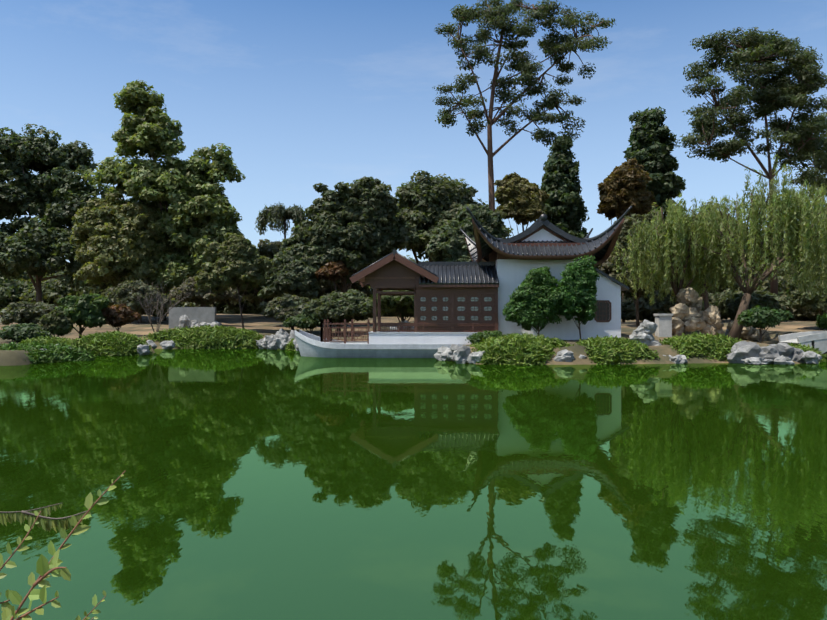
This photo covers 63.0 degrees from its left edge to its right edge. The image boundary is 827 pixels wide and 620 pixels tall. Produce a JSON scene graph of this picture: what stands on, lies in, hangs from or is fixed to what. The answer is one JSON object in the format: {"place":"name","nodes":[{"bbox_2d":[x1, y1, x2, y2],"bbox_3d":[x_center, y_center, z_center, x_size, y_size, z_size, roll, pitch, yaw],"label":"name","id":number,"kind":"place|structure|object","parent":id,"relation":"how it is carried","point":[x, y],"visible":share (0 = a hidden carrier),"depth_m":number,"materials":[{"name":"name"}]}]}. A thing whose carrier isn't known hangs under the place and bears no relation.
{"place":"outdoors","nodes":[
{"label":"outdoors","id":0,"kind":"place"},
{"bbox_2d":[0,349,826,619],"bbox_3d":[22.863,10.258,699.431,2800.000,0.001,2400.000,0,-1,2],"label":"lake water","id":1,"kind":"structure","parent":0,"point":[263,484],"depth_m":9.53,"materials":[{"name":"green liquid"}]},
{"bbox_2d":[295,330,469,357],"bbox_3d":[2.676,2.310,42.286,20.050,2.130,5.100,0,-1,2],"label":"stone boat","id":2,"kind":"object","parent":1,"relation":"in","point":[310,345],"visible":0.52,"depth_m":40.09,"materials":[{"name":"white stone"}]},
{"bbox_2d":[320,250,498,343],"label":"pavilion","id":3,"kind":"structure","parent":2,"relation":"on","point":[455,302],"depth_m":40.54,"materials":[{"name":"brown wood"}]},
{"bbox_2d":[0,314,826,365],"bbox_3d":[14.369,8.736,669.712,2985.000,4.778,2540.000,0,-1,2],"label":"ground","id":4,"kind":"structure","parent":0,"point":[262,324],"depth_m":56.43,"materials":[{"name":"brown soil"}]},
{"bbox_2d":[0,277,28,309],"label":"tree belt","id":5,"kind":"object","parent":4,"relation":"on","point":[13,288],"visible":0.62,"depth_m":104.28,"materials":[{"name":"green plant"}]},
{"bbox_2d":[0,323,50,341],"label":"shrub","id":6,"kind":"object","parent":4,"relation":"on","point":[18,332],"visible":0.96,"depth_m":44.05,"materials":[{"name":"green plant"}]},
{"bbox_2d":[0,301,56,324],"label":"bush","id":7,"kind":"object","parent":4,"relation":"on","point":[21,312],"visible":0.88,"depth_m":59.83,"materials":[{"name":"green plant"}]},
{"bbox_2d":[0,264,67,303],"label":"tree belt","id":8,"kind":"object","parent":4,"relation":"on","point":[25,276],"depth_m":113.16,"materials":[{"name":"green plant"}]},
{"bbox_2d":[0,503,90,532],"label":"drooping branch","id":9,"kind":"object","parent":4,"relation":"on","point":[45,522],"visible":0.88,"depth_m":2.88,"materials":[{"name":"green plant"}]},
{"bbox_2d":[19,335,77,347],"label":"shrubs","id":10,"kind":"object","parent":4,"relation":"on","point":[41,339],"visible":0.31,"depth_m":43.04,"materials":[{"name":"plant"}]},
{"bbox_2d":[0,342,97,363],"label":"shrubs","id":11,"kind":"object","parent":4,"relation":"on","point":[63,353],"visible":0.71,"depth_m":36.67,"materials":[{"name":"plant"}]},
{"bbox_2d":[37,310,74,336],"bbox_3d":[-26.955,2.029,50.719,2.900,4.106,2.453,0,-1,2],"label":"shrub","id":12,"kind":"object","parent":4,"relation":"on","point":[58,323],"visible":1,"depth_m":50.08,"materials":[{"name":"green plant"}]},
{"bbox_2d":[0,471,124,619],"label":"leafy branch","id":13,"kind":"object","parent":4,"relation":"on","point":[43,565],"visible":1,"depth_m":1.52,"materials":[{"name":"green plant"}]},
{"bbox_2d":[0,123,128,301],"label":"oak tree","id":14,"kind":"object","parent":4,"relation":"on","point":[53,203],"visible":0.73,"depth_m":77.60,"materials":[{"name":"green plant"}]},
{"bbox_2d":[54,293,109,337],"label":"tree","id":15,"kind":"object","parent":4,"relation":"on","point":[84,310],"visible":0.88,"depth_m":51.93,"materials":[{"name":"green plant"}]},
{"bbox_2d":[6,270,162,306],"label":"tree belt","id":16,"kind":"object","parent":4,"relation":"on","point":[53,291],"visible":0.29,"depth_m":101.95,"materials":[{"name":"green plant"}]},
{"bbox_2d":[57,340,156,349],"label":"rocks","id":17,"kind":"object","parent":4,"relation":"on","point":[152,344],"visible":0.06,"depth_m":48.69,"materials":[{"name":"grey stone"}]},
{"bbox_2d":[70,330,152,355],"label":"low shrubs","id":18,"kind":"object","parent":4,"relation":"on","point":[114,343],"visible":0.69,"depth_m":42.80,"materials":[{"name":"plant"}]},
{"bbox_2d":[101,303,140,330],"bbox_3d":[-23.614,0.814,54.088,3.204,2.791,2.614,0,-1,2],"label":"red bush","id":19,"kind":"object","parent":4,"relation":"on","point":[118,316],"visible":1,"depth_m":53.72,"materials":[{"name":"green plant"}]},
{"bbox_2d":[67,192,177,285],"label":"oak tree","id":20,"kind":"object","parent":4,"relation":"on","point":[115,238],"visible":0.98,"depth_m":68.98,"materials":[{"name":"green plant"}]},
{"bbox_2d":[103,279,177,322],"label":"bush","id":21,"kind":"object","parent":4,"relation":"on","point":[126,291],"visible":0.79,"depth_m":65.73,"materials":[{"name":"green plant"}]},
{"bbox_2d":[134,278,189,331],"bbox_3d":[-21.364,-0.316,56.462,4.895,4.628,3.936,0,-1,27],"label":"bare shrub","id":22,"kind":"object","parent":4,"relation":"on","point":[150,315],"visible":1,"depth_m":56.12,"materials":[{"name":"brown plant"}]},
{"bbox_2d":[81,80,245,320],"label":"sycamore tree","id":23,"kind":"object","parent":4,"relation":"on","point":[192,203],"visible":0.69,"depth_m":70.86,"materials":[{"name":"green plant"}]},
{"bbox_2d":[169,307,215,328],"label":"concrete wall","id":24,"kind":"structure","parent":4,"relation":"on","point":[203,314],"depth_m":60.57,"materials":[{"name":"grey concrete"}]},
{"bbox_2d":[179,315,221,328],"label":"rocks","id":25,"kind":"object","parent":4,"relation":"on","point":[184,321],"depth_m":57.81,"materials":[{"name":"grey stone"}]},
{"bbox_2d":[140,324,263,348],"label":"low shrubs","id":26,"kind":"object","parent":4,"relation":"on","point":[213,337],"visible":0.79,"depth_m":52.13,"materials":[{"name":"plant"}]},
{"bbox_2d":[167,276,242,306],"bbox_3d":[-19.936,-0.924,64.719,6.658,5.223,4.921,0,-1,2],"label":"bush","id":27,"kind":"object","parent":4,"relation":"on","point":[200,297],"visible":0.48,"depth_m":63.23,"materials":[{"name":"green plant"}]},
{"bbox_2d":[175,224,242,306],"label":"oak tree","id":28,"kind":"object","parent":4,"relation":"on","point":[189,254],"depth_m":83.17,"materials":[{"name":"green plant"}]},
{"bbox_2d":[178,297,262,313],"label":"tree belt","id":29,"kind":"object","parent":4,"relation":"on","point":[233,307],"visible":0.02,"depth_m":107.41,"materials":[{"name":"green plant"}]},
{"bbox_2d":[194,232,273,329],"bbox_3d":[-15.234,-2.306,57.258,6.032,8.508,4.726,0,-1,-37],"label":"tree","id":30,"kind":"object","parent":4,"relation":"on","point":[238,262],"visible":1,"depth_m":56.25,"materials":[{"name":"green plant"}]},
{"bbox_2d":[259,328,294,349],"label":"rocks","id":31,"kind":"object","parent":4,"relation":"on","point":[280,339],"visible":0.71,"depth_m":50.54,"materials":[{"name":"grey stone"}]},
{"bbox_2d":[234,238,324,316],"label":"oak tree","id":32,"kind":"object","parent":4,"relation":"on","point":[271,249],"visible":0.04,"depth_m":77.61,"materials":[{"name":"green plant"}]},
{"bbox_2d":[254,202,309,238],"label":"tree","id":33,"kind":"object","parent":4,"relation":"on","point":[280,215],"visible":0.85,"depth_m":95.24,"materials":[{"name":"green plant"}]},
{"bbox_2d":[257,293,309,330],"bbox_3d":[-10.505,0.345,56.966,5.299,3.664,4.674,0,-1,2],"label":"bush","id":34,"kind":"object","parent":4,"relation":"on","point":[284,307],"visible":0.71,"depth_m":55.74,"materials":[{"name":"green plant"}]},
{"bbox_2d":[257,254,320,299],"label":"oak tree","id":35,"kind":"object","parent":4,"relation":"on","point":[289,274],"visible":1,"depth_m":62.31,"materials":[{"name":"green plant"}]},
{"bbox_2d":[284,337,295,350],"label":"shrub","id":36,"kind":"object","parent":4,"relation":"on","point":[290,346],"visible":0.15,"depth_m":49.56,"materials":[{"name":"plant"}]},
{"bbox_2d":[281,311,326,333],"bbox_3d":[-8.540,1.156,53.204,3.598,2.497,2.805,0,-1,2],"label":"shrub","id":37,"kind":"object","parent":4,"relation":"on","point":[310,321],"visible":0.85,"depth_m":52.35,"materials":[{"name":"green plant"}]},
{"bbox_2d":[243,269,382,304],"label":"tree belt","id":38,"kind":"object","parent":4,"relation":"on","point":[325,289],"visible":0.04,"depth_m":98.17,"materials":[{"name":"green plant"}]},
{"bbox_2d":[315,259,349,326],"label":"tree","id":39,"kind":"object","parent":4,"relation":"on","point":[334,271],"visible":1,"depth_m":62.65,"materials":[{"name":"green plant"}]},
{"bbox_2d":[274,176,400,322],"bbox_3d":[-7.416,-5.779,66.332,11.912,14.633,7.783,0,-1,2],"label":"oak tree","id":40,"kind":"object","parent":4,"relation":"on","point":[353,228],"visible":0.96,"depth_m":64.55,"materials":[{"name":"green plant"}]},
{"bbox_2d":[301,289,377,334],"bbox_3d":[-5.949,0.209,53.933,6.219,3.800,5.876,0,-1,2],"label":"bush","id":41,"kind":"object","parent":4,"relation":"on","point":[340,307],"visible":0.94,"depth_m":52.73,"materials":[{"name":"green plant"}]},
{"bbox_2d":[339,255,425,316],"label":"tree belt","id":42,"kind":"object","parent":4,"relation":"on","point":[388,315],"visible":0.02,"depth_m":111.56,"materials":[{"name":"green plant"}]},
{"bbox_2d":[369,290,413,322],"bbox_3d":[-0.902,0.185,50.214,4.689,3.671,4.479,0,-1,2],"label":"bush","id":43,"kind":"object","parent":4,"relation":"on","point":[401,306],"visible":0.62,"depth_m":48.90,"materials":[{"name":"green plant"}]},
{"bbox_2d":[390,320,413,330],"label":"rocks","id":44,"kind":"object","parent":4,"relation":"on","point":[405,327],"visible":0.06,"depth_m":48.78,"materials":[{"name":"grey stone"}]},
{"bbox_2d":[40,328,821,364],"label":"shore rocks","id":45,"kind":"object","parent":4,"relation":"on","point":[809,357],"depth_m":35.20,"materials":[{"name":"grey stone"}]},
{"bbox_2d":[391,170,512,263],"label":"oak tree","id":46,"kind":"object","parent":4,"relation":"on","point":[427,205],"visible":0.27,"depth_m":68.64,"materials":[{"name":"green plant"}]},
{"bbox_2d":[425,205,503,261],"bbox_3d":[4.510,-3.958,59.330,7.032,10.602,6.176,0,-1,2],"label":"oak tree","id":47,"kind":"object","parent":4,"relation":"on","point":[447,241],"visible":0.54,"depth_m":58.13,"materials":[{"name":"green plant"}]},
{"bbox_2d":[465,330,501,344],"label":"bush","id":48,"kind":"object","parent":4,"relation":"on","point":[476,337],"visible":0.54,"depth_m":37.54,"materials":[{"name":"green plant"}]},
{"bbox_2d":[433,344,573,363],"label":"rocks","id":49,"kind":"object","parent":4,"relation":"on","point":[458,354],"visible":0.62,"depth_m":35.13,"materials":[{"name":"grey stone"}]},
{"bbox_2d":[468,332,573,365],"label":"low shrubs","id":50,"kind":"object","parent":4,"relation":"on","point":[524,349],"visible":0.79,"depth_m":34.79,"materials":[{"name":"plant"}]},
{"bbox_2d":[494,172,549,235],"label":"round tree","id":51,"kind":"object","parent":4,"relation":"on","point":[520,200],"visible":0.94,"depth_m":76.31,"materials":[{"name":"green plant"}]},
{"bbox_2d":[432,0,615,211],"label":"tall pine tree","id":52,"kind":"object","parent":4,"relation":"on","point":[495,16],"visible":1,"depth_m":61.39,"materials":[{"name":"green plant"}]},
{"bbox_2d":[502,266,561,334],"bbox_3d":[7.058,-0.347,39.374,3.822,4.487,2.450,0,-1,2],"label":"young tree","id":53,"kind":"object","parent":4,"relation":"on","point":[535,303],"visible":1,"depth_m":38.63,"materials":[{"name":"green plant"}]},
{"bbox_2d":[489,243,628,339],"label":"building wall","id":54,"kind":"structure","parent":4,"relation":"on","point":[604,322],"depth_m":40.61,"materials":[{"name":"white paint"}]},
{"bbox_2d":[460,206,631,265],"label":"roof","id":55,"kind":"structure","parent":54,"relation":"on","point":[540,229],"depth_m":40.39,"materials":[{"name":"grey tile"}]},
{"bbox_2d":[533,135,589,238],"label":"cypress tree","id":56,"kind":"object","parent":4,"relation":"on","point":[564,208],"visible":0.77,"depth_m":80.02,"materials":[{"name":"green plant"}]},
{"bbox_2d":[556,255,599,340],"bbox_3d":[9.447,-0.633,39.127,2.673,5.165,2.196,0,-1,2],"label":"young tree","id":57,"kind":"object","parent":4,"relation":"on","point":[577,288],"visible":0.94,"depth_m":38.57,"materials":[{"name":"green plant"}]},
{"bbox_2d":[595,252,621,300],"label":"tree belt","id":58,"kind":"object","parent":4,"relation":"on","point":[604,268],"visible":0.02,"depth_m":104.10,"materials":[{"name":"green plant"}]},
{"bbox_2d":[576,335,658,364],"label":"low shrubs","id":59,"kind":"object","parent":4,"relation":"on","point":[609,350],"visible":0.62,"depth_m":35.24,"materials":[{"name":"plant"}]},
{"bbox_2d":[596,158,658,321],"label":"rusty tree","id":60,"kind":"object","parent":4,"relation":"on","point":[621,189],"visible":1,"depth_m":69.80,"materials":[{"name":"brown plant"}]},
{"bbox_2d":[607,210,666,326],"bbox_3d":[18.845,-3.405,56.282,4.992,9.898,4.870,0,-1,2],"label":"tree","id":61,"kind":"object","parent":4,"relation":"on","point":[628,223],"visible":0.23,"depth_m":55.72,"materials":[{"name":"green plant"}]},
{"bbox_2d":[629,319,660,345],"bbox_3d":[12.695,1.707,36.967,1.827,2.386,1.205,0,-1,2],"label":"rock","id":62,"kind":"object","parent":4,"relation":"on","point":[644,331],"visible":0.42,"depth_m":36.80,"materials":[{"name":"grey stone"}]},
{"bbox_2d":[623,106,685,222],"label":"conifer tree","id":63,"kind":"object","parent":4,"relation":"on","point":[652,140],"visible":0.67,"depth_m":81.34,"materials":[{"name":"green plant"}]},
{"bbox_2d":[621,285,688,322],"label":"bush","id":64,"kind":"object","parent":4,"relation":"on","point":[647,311],"visible":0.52,"depth_m":67.10,"materials":[{"name":"green plant"}]},
{"bbox_2d":[654,314,672,336],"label":"stone pillar","id":65,"kind":"structure","parent":4,"relation":"on","point":[663,322],"depth_m":43.35,"materials":[{"name":"grey stone"}]},
{"bbox_2d":[614,192,740,303],"bbox_3d":[18.445,-3.053,47.361,8.262,9.795,8.248,0,-1,2],"label":"willow tree","id":66,"kind":"object","parent":4,"relation":"on","point":[673,221],"visible":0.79,"depth_m":45.35,"materials":[{"name":"green plant"}]},
{"bbox_2d":[670,287,723,335],"bbox_3d":[18.664,0.308,45.631,4.113,3.754,2.490,0,-1,2],"label":"rock formation","id":67,"kind":"object","parent":4,"relation":"on","point":[692,317],"visible":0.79,"depth_m":44.83,"materials":[{"name":"beige stone"}]},
{"bbox_2d":[659,332,742,360],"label":"low shrubs","id":68,"kind":"object","parent":4,"relation":"on","point":[719,346],"visible":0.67,"depth_m":36.25,"materials":[{"name":"plant"}]},
{"bbox_2d":[621,260,792,297],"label":"tree belt","id":69,"kind":"object","parent":4,"relation":"on","point":[782,284],"visible":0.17,"depth_m":92.36,"materials":[{"name":"green plant"}]},
{"bbox_2d":[698,292,727,319],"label":"bush","id":70,"kind":"object","parent":4,"relation":"on","point":[711,297],"visible":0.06,"depth_m":71.78,"materials":[{"name":"green plant"}]},
{"bbox_2d":[672,201,765,309],"bbox_3d":[28.632,-4.561,64.882,10.686,11.769,7.192,0,-1,2],"label":"tree","id":71,"kind":"object","parent":4,"relation":"on","point":[706,300],"visible":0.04,"depth_m":64.79,"materials":[{"name":"green plant"}]},
{"bbox_2d":[670,355,773,364],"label":"pale rocks","id":72,"kind":"object","parent":4,"relation":"on","point":[676,359],"visible":0.77,"depth_m":34.58,"materials":[{"name":"grey stone"}]},
{"bbox_2d":[628,154,826,339],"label":"willow tree","id":73,"kind":"object","parent":4,"relation":"on","point":[783,213],"visible":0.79,"depth_m":41.96,"materials":[{"name":"green plant"}]},
{"bbox_2d":[726,321,770,340],"bbox_3d":[26.773,0.529,44.816,10.896,3.474,4.265,0,-1,2],"label":"rock","id":74,"kind":"object","parent":4,"relation":"on","point":[750,333],"visible":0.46,"depth_m":44.93,"materials":[{"name":"stone"}]},
{"bbox_2d":[675,27,826,296],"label":"stone pine tree","id":75,"kind":"object","parent":4,"relation":"on","point":[768,95],"visible":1,"depth_m":75.79,"materials":[{"name":"green plant"}]},
{"bbox_2d":[718,290,785,319],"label":"bush","id":76,"kind":"object","parent":4,"relation":"on","point":[728,307],"visible":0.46,"depth_m":67.92,"materials":[{"name":"green plant"}]},
{"bbox_2d":[737,305,792,342],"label":"tree","id":77,"kind":"object","parent":4,"relation":"on","point":[759,318],"visible":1,"depth_m":40.54,"materials":[{"name":"green plant"}]},
{"bbox_2d":[726,341,804,363],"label":"grey rocks","id":78,"kind":"object","parent":4,"relation":"on","point":[741,350],"visible":0.6,"depth_m":35.25,"materials":[{"name":"grey stone"}]},
{"bbox_2d":[746,246,793,275],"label":"tree belt","id":79,"kind":"object","parent":4,"relation":"on","point":[784,264],"depth_m":104.45,"materials":[{"name":"green plant"}]},
{"bbox_2d":[778,274,792,295],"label":"tree belt","id":80,"kind":"object","parent":4,"relation":"on","point":[786,293],"depth_m":101.38,"materials":[{"name":"green plant"}]},
{"bbox_2d":[767,342,826,362],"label":"shrubs","id":81,"kind":"object","parent":4,"relation":"on","point":[804,348],"visible":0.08,"depth_m":36.45,"materials":[{"name":"plant"}]},
{"bbox_2d":[779,294,819,320],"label":"bush","id":82,"kind":"object","parent":4,"relation":"on","point":[804,313],"visible":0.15,"depth_m":72.15,"materials":[{"name":"green plant"}]},
{"bbox_2d":[778,331,826,354],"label":"stone bridge","id":83,"kind":"structure","parent":4,"relation":"on","point":[815,339],"depth_m":37.55,"materials":[{"name":"grey stone"}]},
{"bbox_2d":[783,269,826,329],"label":"bush","id":84,"kind":"object","parent":4,"relation":"on","point":[796,300],"visible":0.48,"depth_m":54.11,"materials":[{"name":"green plant"}]},
{"bbox_2d":[787,96,826,198],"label":"pine tree","id":85,"kind":"object","parent":4,"relation":"on","point":[819,164],"visible":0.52,"depth_m":87.92,"materials":[{"name":"green plant"}]},
{"bbox_2d":[791,203,826,272],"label":"tree","id":86,"kind":"object","parent":4,"relation":"on","point":[816,251],"depth_m":61.46,"materials":[{"name":"green plant"}]},
{"bbox_2d":[815,313,826,329],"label":"bright bush","id":87,"kind":"object","parent":4,"relation":"on","point":[821,322],"visible":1,"depth_m":44.78,"materials":[{"name":"green plant"}]},
{"bbox_2d":[0,0,826,261],"label":"sky","id":88,"kind":"structure","parent":0,"point":[303,94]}
]}

